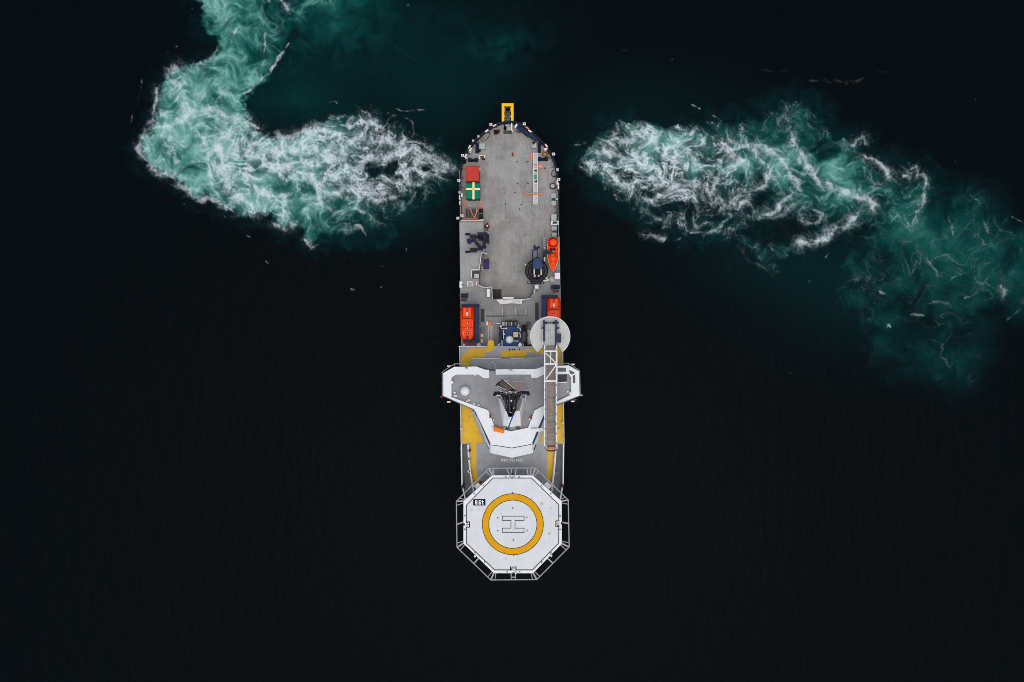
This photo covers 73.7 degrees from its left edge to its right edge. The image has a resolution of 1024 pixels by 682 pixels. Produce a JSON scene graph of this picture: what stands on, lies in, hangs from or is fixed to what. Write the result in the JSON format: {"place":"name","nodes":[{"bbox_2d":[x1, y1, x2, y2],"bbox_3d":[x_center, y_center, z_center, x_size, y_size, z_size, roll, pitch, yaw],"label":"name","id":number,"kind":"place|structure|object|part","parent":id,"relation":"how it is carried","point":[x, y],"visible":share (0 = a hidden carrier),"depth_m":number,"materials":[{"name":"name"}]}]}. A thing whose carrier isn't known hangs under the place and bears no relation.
{"place":"outdoors","nodes":[
{"label":"outdoors","id":0,"kind":"place"},
{"bbox_2d":[0,0,1023,681],"bbox_3d":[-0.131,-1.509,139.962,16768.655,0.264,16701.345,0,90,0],"label":"sea","id":1,"kind":"structure","parent":0,"point":[790,294],"depth_m":140.00,"materials":[{"name":"liquid"}]},
{"bbox_2d":[440,121,582,579],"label":"supply ship","id":2,"kind":"object","parent":1,"relation":"on","point":[512,480],"visible":0.99,"depth_m":126.99,"materials":[{"name":"grey metal"}]},
{"bbox_2d":[459,293,467,300],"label":"mooring winch","id":3,"kind":"object","parent":2,"relation":"on","point":[464,295],"visible":1,"depth_m":130.62,"materials":[{"name":"blue paint"}]},
{"bbox_2d":[461,304,479,341],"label":"lifeboat davit","id":4,"kind":"object","parent":2,"relation":"on","point":[477,322],"visible":1,"depth_m":129.00,"materials":[{"name":"blue paint"}]},
{"bbox_2d":[460,307,474,342],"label":"lifeboat","id":5,"kind":"object","parent":4,"relation":"hanging from","point":[467,323],"visible":0.98,"depth_m":129.01,"materials":[{"name":"orange plastic"}]},
{"bbox_2d":[465,208,477,218],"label":"cargo basket","id":6,"kind":"object","parent":2,"relation":"on","point":[471,213],"visible":1,"depth_m":133.40,"materials":[{"name":"grey metal"}]},
{"bbox_2d":[463,200,482,216],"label":"cargo sling","id":7,"kind":"object","parent":6,"relation":"attached to","point":[466,205],"visible":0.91,"depth_m":133.47,"materials":[{"name":"orange fabric"}]},
{"bbox_2d":[466,182,479,200],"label":"covered container","id":8,"kind":"object","parent":2,"relation":"on","point":[472,191],"visible":1,"depth_m":131.67,"materials":[{"name":"green metal"}]},
{"bbox_2d":[468,158,477,161],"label":"mooring bollard","id":9,"kind":"object","parent":2,"relation":"on","point":[472,160],"visible":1,"depth_m":133.30,"materials":[{"name":"blue metal"}]},
{"bbox_2d":[466,166,480,182],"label":"red container","id":10,"kind":"object","parent":2,"relation":"on","point":[472,173],"visible":0.95,"depth_m":131.55,"materials":[{"name":"red metal"}]},
{"bbox_2d":[465,232,488,252],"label":"folding crane","id":11,"kind":"object","parent":2,"relation":"on","point":[483,237],"visible":1,"depth_m":129.31,"materials":[{"name":"blue paint"}]},
{"bbox_2d":[475,142,478,152],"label":"mooring bollard","id":12,"kind":"object","parent":2,"relation":"on","point":[477,146],"visible":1,"depth_m":133.10,"materials":[{"name":"blue metal"}]},
{"bbox_2d":[479,209,482,218],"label":"black case","id":13,"kind":"object","parent":2,"relation":"on","point":[480,213],"visible":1,"depth_m":133.10,"materials":[{"name":"paint"}]},
{"bbox_2d":[479,143,484,149],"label":"deck locker","id":14,"kind":"object","parent":2,"relation":"on","point":[481,146],"visible":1,"depth_m":133.30,"materials":[{"name":"grey metal"}]},
{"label":"bridge window","id":15,"kind":"part","parent":2,"relation":"part of","materials":[{"name":"grey glass"}]},
{"bbox_2d":[484,259,488,268],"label":"navy chest","id":16,"kind":"object","parent":2,"relation":"on","point":[486,263],"visible":1,"depth_m":132.90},
{"bbox_2d":[486,288,490,297],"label":"white locker","id":17,"kind":"object","parent":2,"relation":"on","point":[488,292],"visible":1,"depth_m":130.75,"materials":[{"name":"grey metal"}]},
{"bbox_2d":[492,426,503,432],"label":"orange bundle","id":18,"kind":"object","parent":2,"relation":"on","point":[498,429],"visible":1,"depth_m":117.93,"materials":[{"name":"fabric"}]},
{"bbox_2d":[502,103,513,120],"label":"stern frame","id":19,"kind":"object","parent":2,"relation":"attached to","point":[507,116],"visible":0.98,"depth_m":133.00,"materials":[{"name":"yellow metal"}]},
{"bbox_2d":[504,124,512,130],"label":"locker","id":20,"kind":"object","parent":2,"relation":"on","point":[508,126],"visible":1,"depth_m":133.95,"materials":[{"name":"grey metal"}]},
{"bbox_2d":[516,122,537,141],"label":"gangplank","id":21,"kind":"object","parent":2,"relation":"on","point":[522,129],"visible":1,"depth_m":133.03,"materials":[{"name":"blue paint"}]},
{"bbox_2d":[533,153,537,204],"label":"boarding ladder","id":22,"kind":"object","parent":2,"relation":"on","point":[535,177],"visible":1,"depth_m":133.58,"materials":[{"name":"white metal"}]},
{"bbox_2d":[525,245,548,293],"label":"deck crane","id":23,"kind":"object","parent":2,"relation":"on","point":[536,269],"visible":1,"depth_m":128.30,"materials":[{"name":"blue paint"}]},
{"bbox_2d":[531,428,543,431],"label":"gangway rest","id":24,"kind":"object","parent":2,"relation":"on","point":[537,429],"visible":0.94,"depth_m":117.90,"materials":[{"name":"white paint"}]},
{"bbox_2d":[538,142,540,152],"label":"mooring bollard","id":25,"kind":"object","parent":2,"relation":"on","point":[539,147],"visible":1,"depth_m":133.10,"materials":[{"name":"blue metal"}]},
{"bbox_2d":[538,157,547,160],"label":"mooring bollard","id":26,"kind":"object","parent":2,"relation":"on","point":[542,159],"visible":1,"depth_m":133.50,"materials":[{"name":"blue metal"}]},
{"bbox_2d":[542,151,549,157],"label":"rope coil","id":27,"kind":"object","parent":2,"relation":"on","point":[546,155],"visible":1,"depth_m":133.69,"materials":[{"name":"brown fabric"}]},
{"bbox_2d":[543,250,553,260],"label":"boat davit","id":28,"kind":"object","parent":2,"relation":"on","point":[547,252],"visible":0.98,"depth_m":128.79,"materials":[{"name":"blue paint"}]},
{"bbox_2d":[547,237,558,271],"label":"rescue boat","id":29,"kind":"object","parent":28,"relation":"hanging from","point":[553,246],"visible":1,"depth_m":129.71,"materials":[{"name":"orange plastic"}]},
{"bbox_2d":[541,295,557,317],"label":"lifeboat davit","id":30,"kind":"object","parent":2,"relation":"on","point":[543,305],"visible":0.46,"depth_m":129.00,"materials":[{"name":"blue paint"}]},
{"bbox_2d":[546,296,560,318],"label":"lifeboat","id":31,"kind":"object","parent":30,"relation":"hanging from","point":[553,306],"visible":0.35,"depth_m":128.94,"materials":[{"name":"orange plastic"}]},
{"bbox_2d":[530,316,569,451],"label":"access gangway","id":32,"kind":"object","parent":2,"relation":"on","point":[551,330],"visible":1,"depth_m":116.18,"materials":[{"name":"white paint"}]},
{"bbox_2d":[550,183,555,188],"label":"locker","id":33,"kind":"object","parent":2,"relation":"on","point":[552,185],"visible":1,"depth_m":133.20,"materials":[{"name":"grey metal"}]},
{"bbox_2d":[551,193,555,198],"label":"deck locker","id":34,"kind":"object","parent":2,"relation":"on","point":[553,195],"visible":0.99,"depth_m":133.30,"materials":[{"name":"grey metal"}]},
{"bbox_2d":[550,214,558,225],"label":"white cabinet","id":35,"kind":"object","parent":2,"relation":"on","point":[554,221],"visible":1,"depth_m":133.00,"materials":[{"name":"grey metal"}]},
{"bbox_2d":[551,285,559,292],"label":"mooring winch","id":36,"kind":"object","parent":2,"relation":"on","point":[555,287],"visible":1,"depth_m":130.72,"materials":[{"name":"blue paint"}]},
{"bbox_2d":[496,320,530,350],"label":"equipment house","id":37,"kind":"structure","parent":0,"point":[512,334],"depth_m":128.00,"materials":[{"name":"blue paint"}]}
]}

